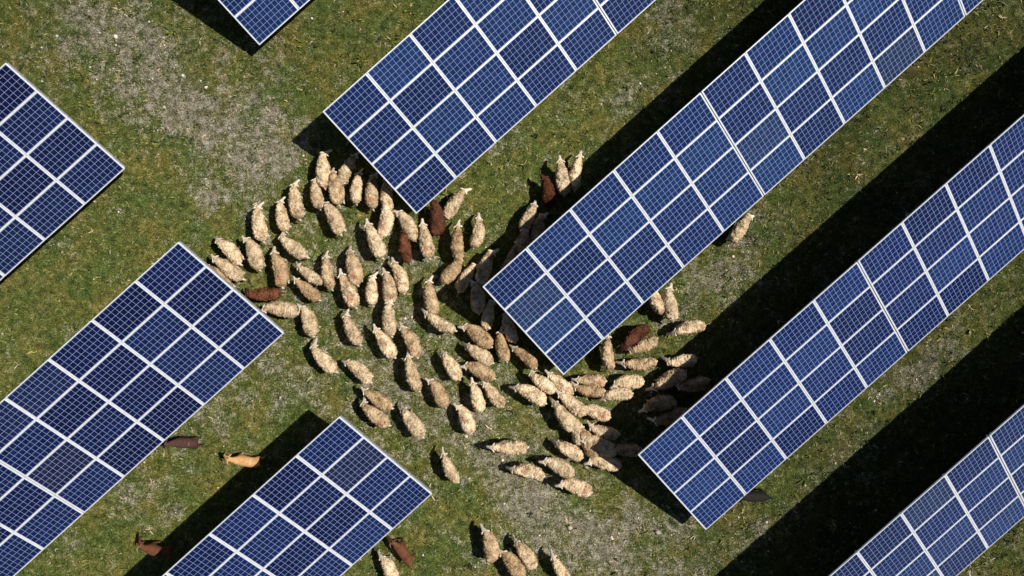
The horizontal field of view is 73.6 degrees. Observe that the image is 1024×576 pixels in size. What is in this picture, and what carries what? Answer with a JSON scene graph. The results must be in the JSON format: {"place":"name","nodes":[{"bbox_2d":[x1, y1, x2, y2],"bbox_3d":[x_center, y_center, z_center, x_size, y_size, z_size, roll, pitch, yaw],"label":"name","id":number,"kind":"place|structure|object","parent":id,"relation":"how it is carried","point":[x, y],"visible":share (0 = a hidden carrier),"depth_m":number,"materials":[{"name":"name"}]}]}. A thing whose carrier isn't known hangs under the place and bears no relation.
{"place":"outdoors","nodes":[
{"label":"outdoors","id":0,"kind":"place"},
{"bbox_2d":[0,0,1023,575],"bbox_3d":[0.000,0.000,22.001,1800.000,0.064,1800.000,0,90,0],"label":"ground","id":1,"kind":"structure","parent":0,"point":[462,524],"depth_m":22.00,"materials":[{"name":"green plant"}]},
{"bbox_2d":[0,461,83,575],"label":"solar array table","id":2,"kind":"object","parent":1,"relation":"on","point":[36,519],"visible":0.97,"depth_m":20.85,"materials":[{"name":"glass"}]},
{"bbox_2d":[0,62,125,279],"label":"solar array table","id":3,"kind":"object","parent":1,"relation":"on","point":[46,143],"visible":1,"depth_m":20.67,"materials":[{"name":"glass"}]},
{"bbox_2d":[0,240,284,512],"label":"solar array table","id":4,"kind":"object","parent":1,"relation":"on","point":[164,347],"visible":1,"depth_m":20.34,"materials":[{"name":"glass"}]},
{"bbox_2d":[137,537,175,558],"bbox_3d":[-11.229,8.218,21.566,1.186,0.824,0.403,25,90,0],"label":"goat","id":5,"kind":"object","parent":1,"relation":"on","point":[154,549],"visible":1,"depth_m":21.38},
{"bbox_2d":[162,435,203,449],"bbox_3d":[-10.368,4.885,21.568,1.201,0.820,0.395,4,90,0],"label":"goat","id":6,"kind":"object","parent":1,"relation":"on","point":[182,442],"visible":1,"depth_m":21.38},
{"bbox_2d":[210,254,245,281],"bbox_3d":[-8.922,-0.647,21.604,1.326,0.747,0.494,38,90,0],"label":"sheep","id":7,"kind":"object","parent":1,"relation":"on","point":[229,270],"visible":0.98,"depth_m":21.29},
{"bbox_2d":[215,236,245,265],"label":"sheep","id":8,"kind":"object","parent":1,"relation":"on","point":[231,251],"visible":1,"depth_m":21.32},
{"bbox_2d":[223,452,264,467],"bbox_3d":[-8.455,5.422,21.564,1.218,0.829,0.374,12,90,0],"label":"goat","id":9,"kind":"object","parent":1,"relation":"on","point":[241,459],"visible":1,"depth_m":21.38},
{"bbox_2d":[241,235,266,271],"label":"sheep","id":10,"kind":"object","parent":1,"relation":"on","point":[255,258],"visible":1,"depth_m":21.32},
{"bbox_2d":[251,202,270,243],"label":"sheep","id":11,"kind":"object","parent":1,"relation":"on","point":[259,227],"visible":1,"depth_m":21.26},
{"bbox_2d":[218,0,309,44],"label":"solar array table","id":12,"kind":"object","parent":1,"relation":"on","point":[259,21],"visible":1,"depth_m":21.02,"materials":[{"name":"glass"}]},
{"bbox_2d":[244,287,283,301],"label":"sheep","id":13,"kind":"object","parent":1,"relation":"on","point":[266,294],"visible":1,"depth_m":21.31},
{"bbox_2d":[270,246,290,288],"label":"sheep","id":14,"kind":"object","parent":1,"relation":"on","point":[280,270],"visible":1,"depth_m":21.28},
{"bbox_2d":[260,301,300,317],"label":"sheep","id":15,"kind":"object","parent":1,"relation":"on","point":[284,309],"visible":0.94,"depth_m":21.29},
{"bbox_2d":[275,196,291,233],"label":"sheep","id":16,"kind":"object","parent":1,"relation":"on","point":[282,219],"visible":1,"depth_m":21.35},
{"bbox_2d":[278,231,309,259],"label":"sheep","id":17,"kind":"object","parent":1,"relation":"on","point":[297,250],"visible":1,"depth_m":21.29},
{"bbox_2d":[288,179,305,221],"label":"sheep","id":18,"kind":"object","parent":1,"relation":"on","point":[296,206],"visible":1,"depth_m":21.30},
{"bbox_2d":[162,414,432,575],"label":"solar array table","id":19,"kind":"object","parent":1,"relation":"on","point":[340,495],"visible":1,"depth_m":20.20,"materials":[{"name":"glass"}]},
{"bbox_2d":[292,276,321,301],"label":"sheep","id":20,"kind":"object","parent":1,"relation":"on","point":[309,291],"visible":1,"depth_m":21.36},
{"bbox_2d":[297,304,318,337],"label":"sheep","id":21,"kind":"object","parent":1,"relation":"on","point":[310,325],"visible":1,"depth_m":21.33},
{"bbox_2d":[309,177,323,211],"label":"sheep","id":22,"kind":"object","parent":1,"relation":"on","point":[316,196],"visible":0.94,"depth_m":21.35},
{"bbox_2d":[309,338,338,373],"bbox_3d":[-5.935,2.213,21.596,0.489,0.762,1.307,-42,90,0],"label":"sheep","id":23,"kind":"object","parent":1,"relation":"on","point":[325,362],"visible":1,"depth_m":21.30},
{"bbox_2d":[315,149,332,190],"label":"sheep","id":24,"kind":"object","parent":1,"relation":"on","point":[322,171],"visible":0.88,"depth_m":21.28},
{"bbox_2d":[320,250,336,290],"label":"sheep","id":25,"kind":"object","parent":1,"relation":"on","point":[327,275],"visible":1,"depth_m":21.33},
{"bbox_2d":[321,201,346,236],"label":"sheep","id":26,"kind":"object","parent":1,"relation":"on","point":[335,220],"visible":0.98,"depth_m":21.31},
{"bbox_2d":[327,168,345,206],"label":"sheep","id":27,"kind":"object","parent":1,"relation":"on","point":[336,191],"visible":0.89,"depth_m":21.29},
{"bbox_2d":[337,268,359,308],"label":"sheep","id":28,"kind":"object","parent":1,"relation":"on","point":[350,296],"visible":0.94,"depth_m":21.27},
{"bbox_2d":[337,152,359,185],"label":"sheep","id":29,"kind":"object","parent":1,"relation":"on","point":[347,167],"visible":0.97,"depth_m":21.32},
{"bbox_2d":[342,309,362,345],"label":"sheep","id":30,"kind":"object","parent":1,"relation":"on","point":[353,334],"visible":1,"depth_m":21.32},
{"bbox_2d":[345,246,363,286],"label":"sheep","id":31,"kind":"object","parent":1,"relation":"on","point":[354,269],"visible":1,"depth_m":21.28},
{"bbox_2d":[349,168,363,205],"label":"sheep","id":32,"kind":"object","parent":1,"relation":"on","point":[355,189],"visible":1,"depth_m":21.35},
{"bbox_2d":[341,359,373,383],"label":"sheep","id":33,"kind":"object","parent":1,"relation":"on","point":[361,372],"visible":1,"depth_m":21.35},
{"bbox_2d":[365,172,378,211],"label":"sheep","id":34,"kind":"object","parent":1,"relation":"on","point":[371,195],"visible":0.98,"depth_m":21.32},
{"bbox_2d":[365,271,378,306],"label":"sheep","id":35,"kind":"object","parent":1,"relation":"on","point":[371,294],"visible":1,"depth_m":21.36},
{"bbox_2d":[364,218,386,259],"bbox_3d":[-4.306,-1.536,21.581,0.523,0.792,1.405,-22,90,0],"label":"sheep","id":36,"kind":"object","parent":1,"relation":"on","point":[377,246],"visible":0.97,"depth_m":21.25},
{"bbox_2d":[360,394,391,428],"bbox_3d":[-4.323,3.958,21.599,1.306,0.757,0.486,40,90,0],"label":"sheep","id":37,"kind":"object","parent":1,"relation":"on","point":[377,417],"visible":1,"depth_m":21.30},
{"bbox_2d":[360,386,393,411],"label":"sheep","id":38,"kind":"object","parent":1,"relation":"on","point":[379,400],"visible":1,"depth_m":21.33},
{"bbox_2d":[372,323,397,358],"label":"sheep","id":39,"kind":"object","parent":1,"relation":"on","point":[387,346],"visible":0.98,"depth_m":21.29},
{"bbox_2d":[377,204,394,239],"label":"sheep","id":40,"kind":"object","parent":1,"relation":"on","point":[385,223],"visible":0.95,"depth_m":21.27},
{"bbox_2d":[381,300,396,337],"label":"sheep","id":41,"kind":"object","parent":1,"relation":"on","point":[389,324],"visible":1,"depth_m":21.27},
{"bbox_2d":[381,267,397,301],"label":"sheep","id":42,"kind":"object","parent":1,"relation":"on","point":[389,289],"visible":0.94,"depth_m":21.35},
{"bbox_2d":[390,257,408,294],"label":"sheep","id":43,"kind":"object","parent":1,"relation":"on","point":[401,278],"visible":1,"depth_m":21.34},
{"bbox_2d":[386,536,414,568],"bbox_3d":[-3.497,8.250,21.572,0.394,0.811,1.208,-34,90,0],"label":"goat","id":44,"kind":"object","parent":1,"relation":"on","point":[406,556],"visible":1,"depth_m":21.38},
{"bbox_2d":[398,229,411,264],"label":"sheep","id":45,"kind":"object","parent":1,"relation":"on","point":[404,250],"visible":0.98,"depth_m":21.29},
{"bbox_2d":[393,210,418,242],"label":"sheep","id":46,"kind":"object","parent":1,"relation":"on","point":[408,224],"visible":0.98,"depth_m":21.32},
{"bbox_2d":[399,322,421,358],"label":"sheep","id":47,"kind":"object","parent":1,"relation":"on","point":[412,342],"visible":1,"depth_m":21.30},
{"bbox_2d":[400,402,425,439],"bbox_3d":[-3.143,4.172,21.590,0.540,0.774,1.373,-34,90,0],"label":"sheep","id":48,"kind":"object","parent":1,"relation":"on","point":[413,423],"visible":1,"depth_m":21.28},
{"bbox_2d":[404,350,421,391],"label":"sheep","id":49,"kind":"object","parent":1,"relation":"on","point":[413,380],"visible":1,"depth_m":21.25},
{"bbox_2d":[418,218,434,259],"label":"sheep","id":50,"kind":"object","parent":1,"relation":"on","point":[426,247],"visible":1,"depth_m":21.29},
{"bbox_2d":[423,275,438,314],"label":"sheep","id":51,"kind":"object","parent":1,"relation":"on","point":[431,302],"visible":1,"depth_m":21.29},
{"bbox_2d":[428,199,445,238],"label":"sheep","id":52,"kind":"object","parent":1,"relation":"on","point":[437,222],"visible":0.98,"depth_m":21.26},
{"bbox_2d":[424,377,449,408],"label":"sheep","id":53,"kind":"object","parent":1,"relation":"on","point":[439,394],"visible":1,"depth_m":21.34},
{"bbox_2d":[421,308,457,333],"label":"sheep","id":54,"kind":"object","parent":1,"relation":"on","point":[439,324],"visible":1,"depth_m":21.28},
{"bbox_2d":[440,446,459,483],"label":"sheep","id":55,"kind":"object","parent":1,"relation":"on","point":[451,473],"visible":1,"depth_m":21.32},
{"bbox_2d":[440,348,461,380],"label":"sheep","id":56,"kind":"object","parent":1,"relation":"on","point":[451,367],"visible":1,"depth_m":21.33},
{"bbox_2d":[440,259,462,283],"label":"sheep","id":57,"kind":"object","parent":1,"relation":"on","point":[451,271],"visible":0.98,"depth_m":21.35},
{"bbox_2d":[442,188,471,221],"bbox_3d":[-1.796,-2.684,21.598,0.472,0.760,1.323,32,90,0],"label":"sheep","id":58,"kind":"object","parent":1,"relation":"on","point":[452,205],"visible":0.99,"depth_m":21.29},
{"bbox_2d":[450,219,463,259],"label":"sheep","id":59,"kind":"object","parent":1,"relation":"on","point":[457,246],"visible":0.97,"depth_m":21.25},
{"bbox_2d":[453,403,475,434],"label":"sheep","id":60,"kind":"object","parent":1,"relation":"on","point":[467,422],"visible":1,"depth_m":21.34},
{"bbox_2d":[455,263,478,293],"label":"sheep","id":61,"kind":"object","parent":1,"relation":"on","point":[462,283],"visible":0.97,"depth_m":21.34},
{"bbox_2d":[323,0,616,213],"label":"solar array table","id":62,"kind":"object","parent":1,"relation":"on","point":[469,97],"visible":1,"depth_m":20.44,"materials":[{"name":"glass"}]},
{"bbox_2d":[458,323,493,348],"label":"sheep","id":63,"kind":"object","parent":1,"relation":"on","point":[481,337],"visible":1,"depth_m":21.28},
{"bbox_2d":[459,361,495,382],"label":"sheep","id":64,"kind":"object","parent":1,"relation":"on","point":[480,371],"visible":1,"depth_m":21.31},
{"bbox_2d":[470,212,484,249],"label":"sheep","id":65,"kind":"object","parent":1,"relation":"on","point":[477,236],"visible":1,"depth_m":21.34},
{"bbox_2d":[469,377,485,412],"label":"sheep","id":66,"kind":"object","parent":1,"relation":"on","point":[478,402],"visible":1,"depth_m":21.35},
{"bbox_2d":[470,279,485,314],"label":"sheep","id":67,"kind":"object","parent":1,"relation":"on","point":[477,300],"visible":1,"depth_m":21.33},
{"bbox_2d":[461,341,494,365],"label":"sheep","id":68,"kind":"object","parent":1,"relation":"on","point":[484,357],"visible":0.99,"depth_m":21.33},
{"bbox_2d":[475,249,499,285],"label":"sheep","id":69,"kind":"object","parent":1,"relation":"on","point":[483,271],"visible":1,"depth_m":21.26},
{"bbox_2d":[481,300,495,330],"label":"sheep","id":70,"kind":"object","parent":1,"relation":"on","point":[487,318],"visible":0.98,"depth_m":21.36},
{"bbox_2d":[479,523,499,562],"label":"sheep","id":71,"kind":"object","parent":1,"relation":"on","point":[491,548],"visible":1,"depth_m":21.29},
{"bbox_2d":[481,380,505,407],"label":"sheep","id":72,"kind":"object","parent":1,"relation":"on","point":[495,397],"visible":1,"depth_m":21.36},
{"bbox_2d":[495,326,509,362],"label":"sheep","id":73,"kind":"object","parent":1,"relation":"on","point":[502,350],"visible":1,"depth_m":21.34},
{"bbox_2d":[486,439,528,455],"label":"sheep","id":74,"kind":"object","parent":1,"relation":"on","point":[513,447],"visible":1,"depth_m":21.26},
{"bbox_2d":[502,312,518,343],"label":"sheep","id":75,"kind":"object","parent":1,"relation":"on","point":[510,330],"visible":0.89,"depth_m":21.36},
{"bbox_2d":[0,0,1023,575],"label":"weeds","id":76,"kind":"object","parent":1,"relation":"on","point":[704,332],"visible":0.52,"depth_m":21.98,"materials":[{"name":"green plant"}]},
{"bbox_2d":[499,548,525,575],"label":"sheep","id":77,"kind":"object","parent":1,"relation":"on","point":[513,564],"visible":0.98,"depth_m":21.27},
{"bbox_2d":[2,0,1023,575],"bbox_3d":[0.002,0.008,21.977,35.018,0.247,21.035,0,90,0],"label":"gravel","id":78,"kind":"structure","parent":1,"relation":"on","point":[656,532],"depth_m":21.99,"materials":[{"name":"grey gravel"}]},
{"bbox_2d":[508,344,537,369],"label":"sheep","id":79,"kind":"object","parent":1,"relation":"on","point":[527,357],"visible":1,"depth_m":21.35},
{"bbox_2d":[511,533,537,570],"bbox_3d":[0.405,8.326,21.626,0.492,0.706,1.269,-36,90,0],"label":"sheep","id":80,"kind":"object","parent":1,"relation":"on","point":[527,556],"visible":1,"depth_m":21.35},
{"bbox_2d":[505,462,544,480],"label":"sheep","id":81,"kind":"object","parent":1,"relation":"on","point":[531,471],"visible":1,"depth_m":21.32},
{"bbox_2d":[508,383,546,406],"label":"sheep","id":82,"kind":"object","parent":1,"relation":"on","point":[536,396],"visible":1,"depth_m":21.30},
{"bbox_2d":[518,200,537,229],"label":"sheep","id":83,"kind":"object","parent":1,"relation":"on","point":[527,220],"visible":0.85,"depth_m":21.35},
{"bbox_2d":[528,369,556,394],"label":"sheep","id":84,"kind":"object","parent":1,"relation":"on","point":[546,385],"visible":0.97,"depth_m":21.32},
{"bbox_2d":[539,174,555,209],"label":"sheep","id":85,"kind":"object","parent":1,"relation":"on","point":[548,194],"visible":1,"depth_m":21.36},
{"bbox_2d":[538,456,574,478],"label":"sheep","id":86,"kind":"object","parent":1,"relation":"on","point":[561,467],"visible":1,"depth_m":21.32},
{"bbox_2d":[544,369,573,394],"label":"sheep","id":87,"kind":"object","parent":1,"relation":"on","point":[561,384],"visible":0.95,"depth_m":21.35},
{"bbox_2d":[549,396,573,431],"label":"sheep","id":88,"kind":"object","parent":1,"relation":"on","point":[562,413],"visible":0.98,"depth_m":21.29},
{"bbox_2d":[554,155,570,197],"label":"sheep","id":89,"kind":"object","parent":1,"relation":"on","point":[563,182],"visible":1,"depth_m":21.28},
{"bbox_2d":[549,438,583,461],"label":"sheep","id":90,"kind":"object","parent":1,"relation":"on","point":[573,452],"visible":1,"depth_m":21.35},
{"bbox_2d":[555,389,586,417],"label":"sheep","id":91,"kind":"object","parent":1,"relation":"on","point":[573,405],"visible":1,"depth_m":21.27},
{"bbox_2d":[554,478,592,497],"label":"sheep","id":92,"kind":"object","parent":1,"relation":"on","point":[578,487],"visible":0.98,"depth_m":21.29},
{"bbox_2d":[569,151,583,192],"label":"sheep","id":93,"kind":"object","parent":1,"relation":"on","point":[575,173],"visible":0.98,"depth_m":21.29},
{"bbox_2d":[570,381,605,397],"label":"sheep","id":94,"kind":"object","parent":1,"relation":"on","point":[591,391],"visible":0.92,"depth_m":21.33},
{"bbox_2d":[571,374,606,386],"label":"sheep","id":95,"kind":"object","parent":1,"relation":"on","point":[598,380],"visible":1,"depth_m":21.35},
{"bbox_2d":[579,434,616,457],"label":"sheep","id":96,"kind":"object","parent":1,"relation":"on","point":[604,446],"visible":0.95,"depth_m":21.24},
{"bbox_2d":[585,404,610,421],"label":"sheep","id":97,"kind":"object","parent":1,"relation":"on","point":[598,412],"visible":0.98,"depth_m":21.35},
{"bbox_2d":[583,455,621,471],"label":"sheep","id":98,"kind":"object","parent":1,"relation":"on","point":[612,464],"visible":0.88,"depth_m":21.31},
{"bbox_2d":[586,420,620,440],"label":"sheep","id":99,"kind":"object","parent":1,"relation":"on","point":[609,433],"visible":1,"depth_m":21.33},
{"bbox_2d":[600,335,614,371],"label":"sheep","id":100,"kind":"object","parent":1,"relation":"on","point":[607,358],"visible":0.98,"depth_m":21.27},
{"bbox_2d":[597,387,633,401],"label":"sheep","id":101,"kind":"object","parent":1,"relation":"on","point":[618,394],"visible":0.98,"depth_m":21.37},
{"bbox_2d":[482,92,763,374],"bbox_3d":[3.498,-1.465,20.834,8.381,2.633,3.684,-42,90,0],"label":"solar array table","id":102,"kind":"object","parent":1,"relation":"on","point":[663,205],"visible":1,"depth_m":20.32,"materials":[{"name":"glass"}]},
{"bbox_2d":[595,0,654,33],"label":"solar array table","id":103,"kind":"object","parent":1,"relation":"on","point":[620,15],"visible":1,"depth_m":21.07,"materials":[{"name":"glass"}]},
{"bbox_2d":[610,374,644,388],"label":"sheep","id":104,"kind":"object","parent":1,"relation":"on","point":[632,381],"visible":1,"depth_m":21.34},
{"bbox_2d":[618,324,649,352],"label":"sheep","id":105,"kind":"object","parent":1,"relation":"on","point":[635,334],"visible":1,"depth_m":21.28},
{"bbox_2d":[615,357,657,370],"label":"sheep","id":106,"kind":"object","parent":1,"relation":"on","point":[643,364],"visible":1,"depth_m":21.27},
{"bbox_2d":[626,335,657,353],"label":"sheep","id":107,"kind":"object","parent":1,"relation":"on","point":[646,344],"visible":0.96,"depth_m":21.36},
{"bbox_2d":[638,394,676,412],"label":"sheep","id":108,"kind":"object","parent":1,"relation":"on","point":[663,402],"visible":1,"depth_m":21.30},
{"bbox_2d":[645,368,686,390],"bbox_3d":[4.863,2.896,21.579,1.426,0.795,0.554,-26,90,0],"label":"sheep","id":109,"kind":"object","parent":1,"relation":"on","point":[670,378],"visible":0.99,"depth_m":21.26},
{"bbox_2d":[647,406,686,425],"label":"sheep","id":110,"kind":"object","parent":1,"relation":"on","point":[670,417],"visible":0.9,"depth_m":21.29},
{"bbox_2d":[661,283,678,322],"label":"sheep","id":111,"kind":"object","parent":1,"relation":"on","point":[671,313],"visible":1,"depth_m":21.28},
{"bbox_2d":[660,354,697,367],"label":"sheep","id":112,"kind":"object","parent":1,"relation":"on","point":[684,360],"visible":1,"depth_m":21.34},
{"bbox_2d":[666,319,705,335],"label":"sheep","id":113,"kind":"object","parent":1,"relation":"on","point":[690,326],"visible":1,"depth_m":21.35},
{"bbox_2d":[676,376,709,391],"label":"sheep","id":114,"kind":"object","parent":1,"relation":"on","point":[696,384],"visible":0.97,"depth_m":21.28},
{"bbox_2d":[726,213,753,244],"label":"sheep","id":115,"kind":"object","parent":1,"relation":"on","point":[737,232],"visible":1,"depth_m":21.34},
{"bbox_2d":[638,261,906,529],"bbox_3d":[7.941,3.360,20.834,8.381,2.633,3.684,-41,90,0],"label":"solar array table","id":116,"kind":"object","parent":1,"relation":"on","point":[799,379],"visible":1,"depth_m":20.31,"materials":[{"name":"glass"}]},
{"bbox_2d":[701,0,964,194],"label":"solar array table","id":117,"kind":"object","parent":1,"relation":"on","point":[792,90],"visible":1,"depth_m":20.48,"materials":[{"name":"glass"}]},
{"bbox_2d":[829,434,1023,575],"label":"solar array table","id":118,"kind":"object","parent":1,"relation":"on","point":[962,514],"visible":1,"depth_m":20.17,"materials":[{"name":"glass"}]},
{"bbox_2d":[857,114,1023,350],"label":"solar array table","id":119,"kind":"object","parent":1,"relation":"on","point":[951,245],"visible":0.98,"depth_m":20.25,"materials":[{"name":"glass"}]},
{"bbox_2d":[989,404,1023,502],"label":"solar array table","id":120,"kind":"object","parent":1,"relation":"on","point":[1006,436],"visible":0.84,"depth_m":19.92,"materials":[{"name":"glass"}]},
{"bbox_2d":[1,0,1023,575],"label":"dry grass","id":121,"kind":"structure","parent":0,"point":[489,296],"depth_m":21.99,"materials":[{"name":"plant"}]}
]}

